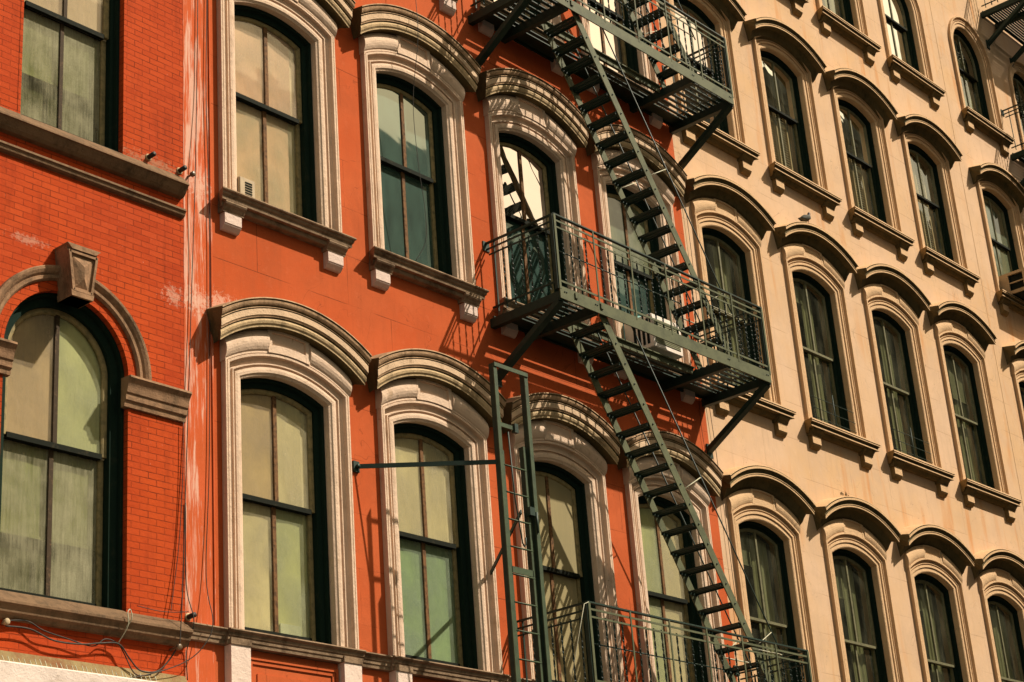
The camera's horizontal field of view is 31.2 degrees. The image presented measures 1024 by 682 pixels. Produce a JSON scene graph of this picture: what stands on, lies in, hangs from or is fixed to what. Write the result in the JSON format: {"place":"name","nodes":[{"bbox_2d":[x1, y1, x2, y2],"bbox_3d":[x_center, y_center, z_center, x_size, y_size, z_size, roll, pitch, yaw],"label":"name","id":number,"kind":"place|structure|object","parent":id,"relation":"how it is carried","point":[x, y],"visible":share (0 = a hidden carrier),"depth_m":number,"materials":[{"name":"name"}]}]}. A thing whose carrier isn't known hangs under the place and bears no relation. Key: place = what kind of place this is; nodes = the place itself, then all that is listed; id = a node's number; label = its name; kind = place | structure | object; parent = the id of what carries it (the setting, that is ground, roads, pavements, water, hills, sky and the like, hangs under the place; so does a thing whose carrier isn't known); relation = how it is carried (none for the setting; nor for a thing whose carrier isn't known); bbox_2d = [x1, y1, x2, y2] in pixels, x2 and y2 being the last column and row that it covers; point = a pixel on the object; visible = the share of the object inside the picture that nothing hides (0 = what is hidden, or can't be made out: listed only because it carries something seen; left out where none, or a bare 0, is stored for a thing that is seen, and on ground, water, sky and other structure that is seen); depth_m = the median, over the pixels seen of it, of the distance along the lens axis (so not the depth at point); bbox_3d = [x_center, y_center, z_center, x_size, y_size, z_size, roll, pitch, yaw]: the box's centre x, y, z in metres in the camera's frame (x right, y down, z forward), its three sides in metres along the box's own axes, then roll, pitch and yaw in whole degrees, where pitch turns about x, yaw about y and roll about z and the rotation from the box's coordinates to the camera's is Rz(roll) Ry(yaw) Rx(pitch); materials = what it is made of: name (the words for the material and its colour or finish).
{"place":"outdoors","nodes":[
{"label":"outdoors","id":0,"kind":"place"},
{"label":"pavement","id":1,"kind":"structure","parent":0,"visible":0},
{"bbox_2d":[0,0,192,681],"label":"brick building","id":2,"kind":"structure","parent":1,"relation":"on","point":[95,396],"depth_m":14.97,"materials":[{"name":"red brick"}]},
{"bbox_2d":[1,618,9,624],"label":"insulator","id":3,"kind":"object","parent":2,"relation":"attached to","point":[6,621],"visible":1,"depth_m":13.43,"materials":[{"name":"white ceramic"}]},
{"bbox_2d":[17,0,126,154],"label":"window","id":4,"kind":"structure","parent":2,"relation":"in","point":[59,48],"depth_m":15.98,"materials":[{"name":"glass"}]},
{"bbox_2d":[1,655,156,681],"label":"bird spikes","id":5,"kind":"object","parent":2,"relation":"on","point":[82,668],"visible":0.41,"depth_m":13.77,"materials":[{"name":"beige metal"}]},
{"bbox_2d":[10,619,149,675],"bbox_3d":[-3.262,2.327,13.869,0.021,0.304,1.312,-22,-28,36],"label":"cable","id":6,"kind":"object","parent":2,"relation":"attached to","point":[79,642],"visible":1,"depth_m":13.86,"materials":[{"name":"black rubber"}]},
{"bbox_2d":[5,625,175,672],"bbox_3d":[-3.180,2.351,13.944,0.041,0.247,1.576,-23,-29,37],"label":"cable","id":7,"kind":"object","parent":2,"relation":"attached to","point":[137,668],"visible":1,"depth_m":13.99,"materials":[{"name":"black rubber"}]},
{"bbox_2d":[0,241,191,612],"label":"window","id":8,"kind":"structure","parent":2,"relation":"in","point":[69,391],"depth_m":14.66,"materials":[{"name":"glass"}]},
{"bbox_2d":[118,609,132,642],"bbox_3d":[-3.003,2.213,14.202,0.117,0.269,0.048,-12,-24,18],"label":"cable","id":9,"kind":"object","parent":2,"relation":"hanging from","point":[128,623],"visible":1,"depth_m":14.19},
{"bbox_2d":[145,151,155,160],"bbox_3d":[-3.162,-1.622,16.045,0.097,0.067,0.066,-22,-28,36],"label":"pipe stub","id":10,"kind":"object","parent":2,"relation":"attached to","point":[150,156],"visible":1,"depth_m":16.03,"materials":[{"name":"black metal"}]},
{"bbox_2d":[137,605,188,612],"bbox_3d":[-2.765,2.134,14.564,0.030,0.056,0.542,-20,-27,33],"label":"cable","id":11,"kind":"object","parent":2,"relation":"attached to","point":[161,611],"visible":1,"depth_m":14.51,"materials":[{"name":"black rubber"}]},
{"bbox_2d":[129,0,212,677],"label":"cable","id":12,"kind":"object","parent":2,"relation":"attached to","point":[209,376],"visible":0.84,"depth_m":15.76,"materials":[{"name":"black rubber"}]},
{"bbox_2d":[169,644,181,650],"bbox_3d":[-2.674,2.439,14.544,0.130,0.052,0.050,-22,-28,36],"label":"insulator","id":13,"kind":"object","parent":2,"relation":"attached to","point":[178,647],"visible":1,"depth_m":14.51,"materials":[{"name":"white ceramic"}]},
{"bbox_2d":[171,422,183,609],"bbox_3d":[-2.747,1.421,15.020,0.015,1.651,0.158,-18,-26,29],"label":"cable","id":14,"kind":"object","parent":2,"relation":"attached to","point":[180,515],"visible":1,"depth_m":15.05,"materials":[{"name":"black rubber"}]},
{"bbox_2d":[176,165,186,173],"bbox_3d":[-2.934,-1.524,16.285,0.097,0.067,0.066,-22,-28,36],"label":"pipe stub","id":15,"kind":"object","parent":2,"relation":"on","point":[180,170],"visible":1,"depth_m":16.27,"materials":[{"name":"black metal"}]},
{"bbox_2d":[185,507,194,679],"bbox_3d":[-2.612,2.008,14.851,0.109,1.480,0.017,-22,-28,36],"label":"cable","id":16,"kind":"object","parent":2,"relation":"attached to","point":[186,589],"visible":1,"depth_m":14.87,"materials":[{"name":"black rubber"}]},
{"bbox_2d":[183,0,736,681],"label":"red building","id":17,"kind":"structure","parent":1,"relation":"on","point":[347,326],"depth_m":18.02,"materials":[{"name":"paint"}]},
{"bbox_2d":[179,0,197,643],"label":"cable","id":18,"kind":"object","parent":17,"relation":"attached to","point":[190,327],"visible":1,"depth_m":15.80,"materials":[{"name":"black rubber"}]},
{"bbox_2d":[185,612,196,620],"bbox_3d":[-2.594,2.224,14.803,0.097,0.067,0.066,-22,-28,36],"label":"pipe stub","id":19,"kind":"object","parent":17,"relation":"attached to","point":[188,617],"visible":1,"depth_m":14.79,"materials":[{"name":"black metal"}]},
{"bbox_2d":[187,171,195,177],"bbox_3d":[-2.864,-1.480,16.339,0.090,0.052,0.050,-22,-28,36],"label":"insulator","id":20,"kind":"object","parent":17,"relation":"attached to","point":[192,173],"visible":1,"depth_m":16.31,"materials":[{"name":"white ceramic"}]},
{"bbox_2d":[237,176,254,197],"bbox_3d":[-2.497,-1.356,16.904,0.179,0.257,0.190,-22,-28,36],"label":"vent box","id":21,"kind":"object","parent":17,"relation":"on","point":[245,186],"visible":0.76,"depth_m":16.85,"materials":[{"name":"beige metal"}]},
{"bbox_2d":[216,0,356,273],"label":"window","id":22,"kind":"structure","parent":17,"relation":"in","point":[278,116],"depth_m":17.75,"materials":[{"name":"beige stone"}]},
{"bbox_2d":[206,297,371,648],"bbox_3d":[-2.001,1.147,16.199,0.486,3.143,1.820,-22,-28,36],"label":"window","id":23,"kind":"structure","parent":17,"relation":"in","point":[289,372],"depth_m":16.30,"materials":[{"name":"beige stone"}]},
{"bbox_2d":[350,3,488,323],"bbox_3d":[-1.016,-1.887,19.003,0.486,3.332,1.820,-22,-28,36],"label":"window","id":24,"kind":"structure","parent":17,"relation":"in","point":[388,35],"depth_m":19.13,"materials":[{"name":"beige stone"}]},
{"bbox_2d":[413,0,426,259],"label":"cable","id":25,"kind":"object","parent":17,"relation":"hanging from","point":[415,137],"visible":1,"depth_m":18.93,"materials":[{"name":"black rubber"}]},
{"bbox_2d":[366,348,506,673],"bbox_3d":[-0.744,1.611,17.563,0.486,3.143,1.820,-22,-28,36],"label":"window","id":26,"kind":"structure","parent":17,"relation":"in","point":[441,596],"depth_m":17.66,"materials":[{"name":"beige stone"}]},
{"bbox_2d":[439,0,457,16],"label":"window","id":27,"kind":"structure","parent":17,"relation":"in","point":[448,7],"depth_m":20.21,"materials":[{"name":"beige stone"}]},
{"bbox_2d":[476,0,572,75],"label":"window","id":28,"kind":"structure","parent":17,"relation":"in","point":[486,28],"depth_m":21.51,"materials":[{"name":"beige stone"}]},
{"bbox_2d":[476,68,601,364],"bbox_3d":[0.240,-1.424,20.366,0.486,3.332,1.820,-22,-28,36],"label":"window","id":29,"kind":"structure","parent":17,"relation":"in","point":[534,134],"depth_m":20.60,"materials":[{"name":"beige stone"}]},
{"bbox_2d":[501,392,624,681],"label":"window","id":30,"kind":"structure","parent":17,"relation":"in","point":[573,445],"depth_m":19.17,"materials":[{"name":"beige stone"}]},
{"bbox_2d":[352,0,812,681],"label":"fire escape","id":31,"kind":"object","parent":17,"relation":"attached to","point":[550,306],"visible":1,"depth_m":19.95,"materials":[{"name":"green paint"}]},
{"bbox_2d":[576,0,670,128],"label":"window","id":32,"kind":"structure","parent":17,"relation":"in","point":[626,54],"depth_m":23.20,"materials":[{"name":"white glass"}]},
{"bbox_2d":[585,124,700,403],"bbox_3d":[1.498,-0.960,21.730,0.486,3.332,1.820,-22,-28,36],"label":"window","id":33,"kind":"structure","parent":17,"relation":"in","point":[614,223],"depth_m":21.95,"materials":[{"name":"beige stone"}]},
{"bbox_2d":[620,313,682,359],"bbox_3d":[1.642,-0.025,21.265,0.448,0.470,0.850,-22,-28,36],"label":"air conditioner","id":34,"kind":"object","parent":17,"relation":"attached to","point":[659,345],"visible":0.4,"depth_m":21.05,"materials":[{"name":"white metal"}]},
{"bbox_2d":[617,431,728,681],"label":"window","id":35,"kind":"structure","parent":17,"relation":"in","point":[660,590],"depth_m":20.43,"materials":[{"name":"beige stone"}]},
{"bbox_2d":[656,0,1023,681],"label":"cream building","id":36,"kind":"structure","parent":1,"relation":"on","point":[840,126],"depth_m":25.41,"materials":[{"name":"paint"}]},
{"bbox_2d":[684,197,740,640],"bbox_3d":[2.355,0.595,21.946,0.007,6.200,0.087,-22,-28,36],"label":"cable","id":37,"kind":"object","parent":36,"relation":"attached to","point":[711,422],"visible":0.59,"depth_m":21.73,"materials":[{"name":"black rubber"}]},
{"bbox_2d":[666,0,760,176],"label":"window","id":38,"kind":"structure","parent":36,"relation":"in","point":[730,12],"depth_m":24.72,"materials":[{"name":"green paint"}]},
{"bbox_2d":[712,246,744,384],"bbox_3d":[2.782,-0.192,23.380,0.033,2.160,0.342,-22,-28,36],"label":"curtain","id":39,"kind":"object","parent":36,"relation":"hanging from","point":[726,271],"visible":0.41,"depth_m":23.58,"materials":[{"name":"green fabric"}]},
{"bbox_2d":[684,174,796,438],"bbox_3d":[2.801,-0.488,23.139,0.475,3.345,1.838,-22,-28,36],"label":"window","id":40,"kind":"structure","parent":36,"relation":"in","point":[711,197],"depth_m":23.49,"materials":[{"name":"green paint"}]},
{"bbox_2d":[748,535,781,681],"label":"curtain","id":41,"kind":"object","parent":36,"relation":"hanging from","point":[765,578],"visible":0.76,"depth_m":22.05,"materials":[{"name":"green fabric"}]},
{"bbox_2d":[720,465,819,681],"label":"window","id":42,"kind":"structure","parent":36,"relation":"in","point":[765,491],"depth_m":22.06,"materials":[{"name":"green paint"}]},
{"bbox_2d":[743,16,841,221],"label":"window","id":43,"kind":"structure","parent":36,"relation":"in","point":[781,84],"depth_m":26.17,"materials":[{"name":"green paint"}]},
{"bbox_2d":[789,0,808,17],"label":"window","id":44,"kind":"structure","parent":36,"relation":"in","point":[796,5],"depth_m":27.11,"materials":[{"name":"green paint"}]},
{"bbox_2d":[798,212,810,221],"bbox_3d":[4.006,-1.695,25.047,0.120,0.226,0.316,-22,-28,36],"label":"pigeon","id":45,"kind":"object","parent":36,"relation":"on","point":[805,218],"visible":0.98,"depth_m":24.99,"materials":[{"name":"grey"}]},
{"bbox_2d":[800,288,827,422],"bbox_3d":[4.098,0.293,24.808,0.033,2.160,0.282,-22,-28,36],"label":"curtain","id":46,"kind":"object","parent":36,"relation":"hanging from","point":[807,328],"visible":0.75,"depth_m":24.84,"materials":[{"name":"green fabric"}]},
{"bbox_2d":[772,221,880,469],"bbox_3d":[4.163,0.014,24.617,0.475,3.345,1.838,-22,-28,36],"label":"window","id":47,"kind":"structure","parent":36,"relation":"in","point":[807,244],"depth_m":24.87,"materials":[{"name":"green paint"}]},
{"bbox_2d":[824,0,837,14],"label":"curtain","id":48,"kind":"object","parent":36,"relation":"hanging from","point":[833,7],"visible":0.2,"depth_m":28.87,"materials":[{"name":"white fabric"}]},
{"bbox_2d":[810,395,856,432],"bbox_3d":[4.256,0.971,24.206,0.015,0.550,1.080,-22,-28,36],"label":"window guard","id":49,"kind":"object","parent":36,"relation":"attached to","point":[834,413],"visible":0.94,"depth_m":24.21,"materials":[{"name":"green paint"}]},
{"bbox_2d":[816,0,881,66],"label":"window","id":50,"kind":"structure","parent":36,"relation":"in","point":[847,25],"depth_m":28.50,"materials":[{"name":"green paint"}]},
{"bbox_2d":[839,561,867,681],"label":"curtain","id":51,"kind":"object","parent":36,"relation":"hanging from","point":[862,663],"visible":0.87,"depth_m":23.46,"materials":[{"name":"green fabric"}]},
{"bbox_2d":[813,496,904,681],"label":"window","id":52,"kind":"structure","parent":36,"relation":"in","point":[847,519],"depth_m":23.53,"materials":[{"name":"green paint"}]},
{"bbox_2d":[822,68,914,261],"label":"window","id":53,"kind":"structure","parent":36,"relation":"in","point":[859,141],"depth_m":27.65,"materials":[{"name":"green paint"}]},
{"bbox_2d":[877,326,906,453],"bbox_3d":[5.462,0.796,26.287,0.032,2.160,0.302,-22,-28,36],"label":"curtain","id":54,"kind":"object","parent":36,"relation":"hanging from","point":[885,364],"visible":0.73,"depth_m":26.34,"materials":[{"name":"green fabric"}]},
{"bbox_2d":[854,263,954,497],"bbox_3d":[5.521,0.515,26.089,0.475,3.345,1.838,-22,-28,36],"label":"window","id":55,"kind":"structure","parent":36,"relation":"in","point":[887,285],"depth_m":26.34,"materials":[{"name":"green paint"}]},
{"bbox_2d":[877,0,945,109],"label":"window","id":56,"kind":"structure","parent":36,"relation":"in","point":[905,60],"depth_m":30.29,"materials":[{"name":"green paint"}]},
{"bbox_2d":[891,428,932,462],"bbox_3d":[5.614,1.472,25.678,0.015,0.550,1.080,-22,-28,36],"label":"window guard","id":57,"kind":"object","parent":36,"relation":"attached to","point":[912,444],"visible":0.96,"depth_m":25.69,"materials":[{"name":"green paint"}]},
{"bbox_2d":[919,585,944,681],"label":"curtain","id":58,"kind":"object","parent":36,"relation":"hanging from","point":[928,634],"visible":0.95,"depth_m":24.98,"materials":[{"name":"grey fabric"}]},
{"bbox_2d":[893,113,980,297],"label":"window","id":59,"kind":"structure","parent":36,"relation":"in","point":[918,126],"depth_m":29.16,"materials":[{"name":"green paint"}]},
{"bbox_2d":[896,524,978,681],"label":"window","id":60,"kind":"structure","parent":36,"relation":"in","point":[935,547],"depth_m":25.05,"materials":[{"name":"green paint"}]},
{"bbox_2d":[953,399,978,482],"bbox_3d":[6.860,1.312,27.802,0.034,2.160,0.352,-22,-28,36],"label":"curtain","id":61,"kind":"object","parent":36,"relation":"hanging from","point":[972,461],"visible":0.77,"depth_m":27.71,"materials":[{"name":"grey fabric"}]},
{"bbox_2d":[926,300,1021,522],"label":"window","id":62,"kind":"structure","parent":36,"relation":"in","point":[952,320],"depth_m":27.84,"materials":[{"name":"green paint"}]},
{"bbox_2d":[971,549,1023,681],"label":"window","id":63,"kind":"structure","parent":36,"relation":"in","point":[994,569],"depth_m":26.51,"materials":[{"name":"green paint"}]},
{"bbox_2d":[989,606,1013,681],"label":"curtain","id":64,"kind":"object","parent":36,"relation":"hanging from","point":[998,642],"visible":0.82,"depth_m":26.53,"materials":[{"name":"grey fabric"}]},
{"bbox_2d":[929,0,1023,505],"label":"cream building","id":65,"kind":"structure","parent":1,"relation":"on","point":[992,172],"depth_m":31.16,"materials":[{"name":"paint"}]},
{"bbox_2d":[957,59,973,109],"bbox_3d":[7.976,-4.291,32.087,0.033,1.440,0.382,-22,-28,36],"label":"curtain","id":66,"kind":"object","parent":65,"relation":"hanging from","point":[967,84],"visible":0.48,"depth_m":32.19,"materials":[{"name":"white fabric"}]},
{"bbox_2d":[948,16,1014,157],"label":"window","id":67,"kind":"structure","parent":65,"relation":"in","point":[984,120],"depth_m":32.16,"materials":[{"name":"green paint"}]},
{"bbox_2d":[968,162,1023,316],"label":"window","id":68,"kind":"structure","parent":65,"relation":"in","point":[1000,227],"depth_m":30.97,"materials":[{"name":"green paint"}]},
{"bbox_2d":[980,0,1023,186],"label":"fire escape","id":69,"kind":"object","parent":65,"relation":"attached to","point":[1013,15],"visible":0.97,"depth_m":32.96,"materials":[{"name":"green paint"}]},
{"bbox_2d":[998,267,1023,300],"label":"air conditioner","id":70,"kind":"object","parent":65,"relation":"attached to","point":[1012,282],"visible":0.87,"depth_m":29.85,"materials":[{"name":"beige metal"}]},
{"bbox_2d":[1002,340,1023,434],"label":"window","id":71,"kind":"structure","parent":65,"relation":"in","point":[1013,351],"depth_m":29.18,"materials":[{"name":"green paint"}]},
{"bbox_2d":[1008,61,1023,158],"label":"window","id":72,"kind":"structure","parent":65,"relation":"in","point":[1016,77],"depth_m":33.59,"materials":[{"name":"green paint"}]}
]}

